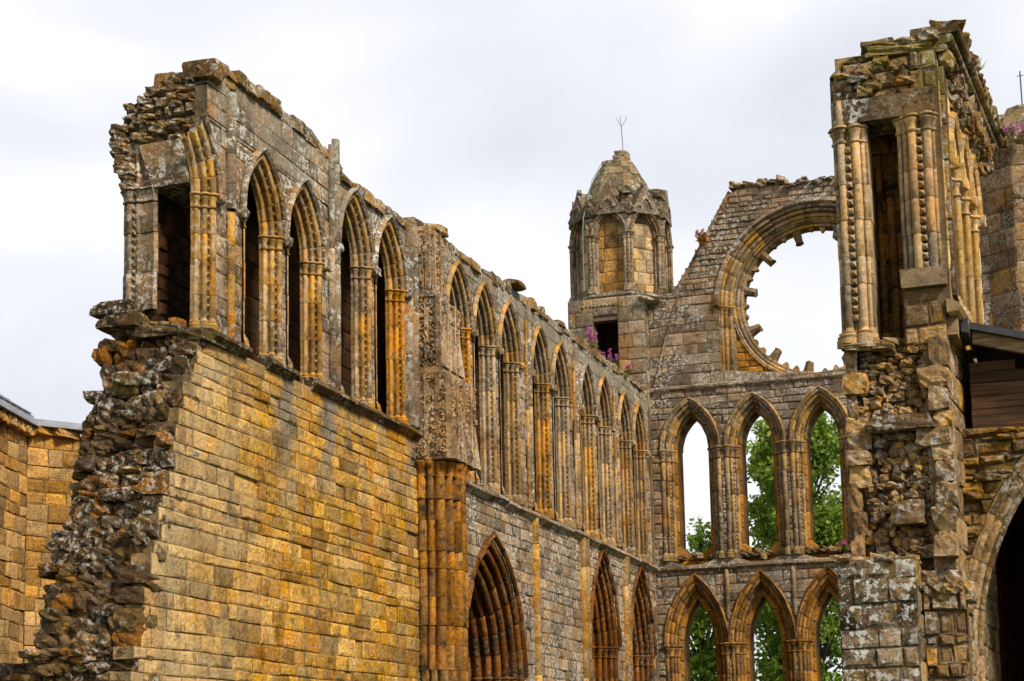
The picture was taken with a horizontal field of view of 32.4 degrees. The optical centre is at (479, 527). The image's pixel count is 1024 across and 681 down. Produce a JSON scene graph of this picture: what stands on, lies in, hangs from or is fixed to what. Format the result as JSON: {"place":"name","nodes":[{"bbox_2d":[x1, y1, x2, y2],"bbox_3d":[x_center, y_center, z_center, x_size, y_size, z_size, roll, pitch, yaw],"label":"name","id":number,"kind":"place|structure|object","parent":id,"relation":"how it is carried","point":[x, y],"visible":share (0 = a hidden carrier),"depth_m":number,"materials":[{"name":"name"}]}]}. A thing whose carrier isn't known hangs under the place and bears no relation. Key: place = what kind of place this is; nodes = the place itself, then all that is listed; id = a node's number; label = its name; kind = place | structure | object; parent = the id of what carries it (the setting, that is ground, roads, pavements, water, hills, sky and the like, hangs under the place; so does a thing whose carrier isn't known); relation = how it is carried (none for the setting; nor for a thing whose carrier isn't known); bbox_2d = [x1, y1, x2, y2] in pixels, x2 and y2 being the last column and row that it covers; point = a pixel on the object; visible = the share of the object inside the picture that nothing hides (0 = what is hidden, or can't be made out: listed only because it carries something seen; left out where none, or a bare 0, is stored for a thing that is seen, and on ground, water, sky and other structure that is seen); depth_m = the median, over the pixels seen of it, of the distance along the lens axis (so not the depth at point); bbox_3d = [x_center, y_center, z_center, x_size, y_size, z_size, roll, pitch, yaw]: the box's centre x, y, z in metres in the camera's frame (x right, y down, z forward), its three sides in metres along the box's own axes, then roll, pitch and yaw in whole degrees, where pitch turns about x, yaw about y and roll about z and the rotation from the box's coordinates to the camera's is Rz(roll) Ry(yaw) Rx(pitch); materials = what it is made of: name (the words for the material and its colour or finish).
{"place":"outdoors","nodes":[
{"label":"outdoors","id":0,"kind":"place"},
{"bbox_2d":[17,58,658,680],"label":"choir wall","id":1,"kind":"structure","parent":0,"point":[339,424],"depth_m":32.04,"materials":[{"name":"stone"}]},
{"bbox_2d":[238,145,291,364],"bbox_3d":[-3.782,-4.705,30.018,0.480,3.758,1.827,-4,-8,19],"label":"lancet window","id":2,"kind":"structure","parent":1,"relation":"in","point":[271,206],"depth_m":30.48,"materials":[{"name":"stone"}]},
{"bbox_2d":[284,176,330,383],"bbox_3d":[-3.231,-4.495,31.585,0.482,3.757,1.821,-4,-8,19],"label":"lancet window","id":3,"kind":"structure","parent":1,"relation":"in","point":[308,221],"depth_m":32.06,"materials":[{"name":"stone"}]},
{"bbox_2d":[340,187,380,408],"bbox_3d":[-2.477,-4.475,33.777,0.493,4.299,1.921,-4,-8,19],"label":"lancet window","id":4,"kind":"structure","parent":1,"relation":"in","point":[353,208],"depth_m":34.32,"materials":[{"name":"stone"}]},
{"bbox_2d":[372,214,412,424],"bbox_3d":[-1.896,-4.250,35.454,0.483,4.301,1.891,-4,-8,19],"label":"lancet window","id":5,"kind":"structure","parent":1,"relation":"in","point":[392,252],"depth_m":35.98,"materials":[{"name":"stone"}]},
{"bbox_2d":[444,277,446,300],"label":"lancet window","id":6,"kind":"structure","parent":1,"relation":"in","point":[445,296],"depth_m":38.45,"materials":[{"name":"stone"}]},
{"bbox_2d":[446,260,476,482],"bbox_3d":[-0.555,-3.558,39.244,0.484,4.975,1.864,-4,-8,19],"label":"lancet window","id":7,"kind":"structure","parent":1,"relation":"in","point":[455,284],"depth_m":39.90,"materials":[{"name":"stone"}]},
{"bbox_2d":[471,280,501,493],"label":"lancet window","id":8,"kind":"structure","parent":1,"relation":"in","point":[484,312],"depth_m":41.43,"materials":[{"name":"stone"}]},
{"bbox_2d":[497,300,524,504],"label":"lancet window","id":9,"kind":"structure","parent":1,"relation":"in","point":[512,353],"depth_m":43.15,"materials":[{"name":"stone"}]},
{"bbox_2d":[531,324,554,518],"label":"lancet window","id":10,"kind":"structure","parent":1,"relation":"in","point":[543,383],"depth_m":45.56,"materials":[{"name":"stone"}]},
{"bbox_2d":[551,340,574,527],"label":"lancet window","id":11,"kind":"structure","parent":1,"relation":"in","point":[561,375],"depth_m":47.27,"materials":[{"name":"stone"}]},
{"bbox_2d":[579,361,600,538],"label":"lancet window","id":12,"kind":"structure","parent":1,"relation":"in","point":[588,415],"depth_m":49.71,"materials":[{"name":"stone"}]},
{"bbox_2d":[586,325,598,349],"bbox_3d":[3.268,-5.374,51.173,0.406,0.957,1.002,-2,-8,8],"label":"willowherb plant","id":13,"kind":"object","parent":1,"relation":"on","point":[591,341],"visible":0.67,"depth_m":50.91,"materials":[{"name":"purple plant"}]},
{"bbox_2d":[596,374,616,546],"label":"lancet window","id":14,"kind":"structure","parent":1,"relation":"in","point":[605,426],"depth_m":51.40,"materials":[{"name":"stone"}]},
{"bbox_2d":[599,348,632,375],"bbox_3d":[4.081,-5.037,53.347,0.955,0.765,1.597,-4,-8,19],"label":"willowherb plant","id":15,"kind":"object","parent":1,"relation":"on","point":[615,361],"visible":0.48,"depth_m":53.18,"materials":[{"name":"purple plant"}]},
{"bbox_2d":[618,391,636,555],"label":"lancet window","id":16,"kind":"structure","parent":1,"relation":"in","point":[626,429],"depth_m":53.67,"materials":[{"name":"stone"}]},
{"bbox_2d":[632,402,650,561],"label":"lancet window","id":17,"kind":"structure","parent":1,"relation":"in","point":[639,452],"depth_m":55.32,"materials":[{"name":"stone"}]},
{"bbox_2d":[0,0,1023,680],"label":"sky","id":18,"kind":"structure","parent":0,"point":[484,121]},
{"bbox_2d":[568,116,673,680],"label":"stair turret","id":19,"kind":"object","parent":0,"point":[620,247],"visible":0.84,"depth_m":57.79,"materials":[{"name":"stone"}]},
{"bbox_3d":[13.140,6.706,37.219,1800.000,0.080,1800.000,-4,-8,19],"label":"ground","id":20,"kind":"structure","parent":0,"visible":0},
{"bbox_2d":[0,662,29,680],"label":"ruined wall","id":21,"kind":"structure","parent":20,"relation":"on","point":[11,672],"depth_m":34.51,"materials":[{"name":"brown stone"}]},
{"bbox_2d":[0,394,84,663],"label":"chapter house","id":22,"kind":"structure","parent":20,"relation":"on","point":[38,458],"depth_m":46.82,"materials":[{"name":"stone"}]},
{"bbox_2d":[686,516,757,680],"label":"broadleaf tree","id":23,"kind":"object","parent":20,"relation":"on","point":[703,660],"visible":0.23,"depth_m":76.31,"materials":[{"name":"green plant"}]},
{"bbox_2d":[746,419,825,680],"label":"poplar tree","id":24,"kind":"object","parent":20,"relation":"on","point":[761,447],"visible":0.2,"depth_m":75.29,"materials":[{"name":"green plant"}]},
{"bbox_2d":[754,639,838,680],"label":"broadleaf tree","id":25,"kind":"object","parent":20,"relation":"on","point":[757,670],"visible":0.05,"depth_m":82.59,"materials":[{"name":"green plant"}]},
{"bbox_2d":[751,411,842,680],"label":"poplar tree","id":26,"kind":"object","parent":20,"relation":"on","point":[828,516],"visible":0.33,"depth_m":72.33,"materials":[{"name":"green plant"}]},
{"bbox_2d":[647,174,991,680],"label":"gable wall","id":27,"kind":"structure","parent":20,"relation":"on","point":[721,378],"depth_m":55.78,"materials":[{"name":"stone"}]},
{"bbox_2d":[658,396,724,561],"bbox_3d":[6.755,-1.582,56.101,2.047,5.289,0.602,-4,-8,19],"label":"lancet window","id":28,"kind":"structure","parent":27,"relation":"in","point":[667,453],"depth_m":56.11,"materials":[{"name":"stone"}]},
{"bbox_2d":[695,228,707,245],"bbox_3d":[7.142,-9.348,56.586,0.478,0.494,0.688,-4,-8,19],"label":"withered plant","id":29,"kind":"object","parent":27,"relation":"on","point":[702,239],"visible":1,"depth_m":56.44,"materials":[{"name":"brown plant"}]},
{"bbox_2d":[722,391,790,558],"bbox_3d":[8.710,-1.707,55.433,2.047,5.280,0.602,-4,-8,19],"label":"lancet window","id":30,"kind":"structure","parent":27,"relation":"in","point":[731,448],"depth_m":55.44,"materials":[{"name":"stone"}]},
{"bbox_2d":[713,197,845,379],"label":"rose window","id":31,"kind":"structure","parent":27,"relation":"in","point":[739,349],"depth_m":56.37,"materials":[{"name":"stone"}]},
{"bbox_2d":[788,385,853,554],"bbox_3d":[10.666,-1.836,54.766,2.047,5.281,0.602,-4,-8,19],"label":"lancet window","id":32,"kind":"structure","parent":27,"relation":"in","point":[800,416],"depth_m":54.85,"materials":[{"name":"stone"}]},
{"bbox_2d":[840,539,850,551],"bbox_3d":[11.162,0.536,53.865,0.330,0.419,0.675,-4,-8,19],"label":"willowherb plant","id":33,"kind":"object","parent":27,"relation":"on","point":[844,546],"visible":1,"depth_m":53.87,"materials":[{"name":"purple plant"}]},
{"bbox_2d":[830,551,927,680],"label":"masonry pier","id":34,"kind":"structure","parent":20,"relation":"on","point":[882,629],"depth_m":23.01,"materials":[{"name":"grey stone"}]},
{"bbox_2d":[828,19,1009,680],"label":"choir wall","id":35,"kind":"structure","parent":20,"relation":"on","point":[917,132],"depth_m":24.45,"materials":[{"name":"stone"}]},
{"bbox_2d":[921,315,1023,680],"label":"roofed aisle","id":36,"kind":"object","parent":20,"relation":"on","point":[993,463],"visible":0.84,"depth_m":24.93,"materials":[{"name":"brown stone"}]},
{"bbox_2d":[979,71,1023,331],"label":"plain turret","id":37,"kind":"object","parent":20,"relation":"on","point":[1001,244],"visible":0.23,"depth_m":53.36,"materials":[{"name":"stone"}]},
{"bbox_2d":[1003,121,1023,144],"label":"willowherb plant","id":38,"kind":"object","parent":37,"relation":"on","point":[1020,135],"visible":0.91,"depth_m":53.45,"materials":[{"name":"pink plant"}]}
]}

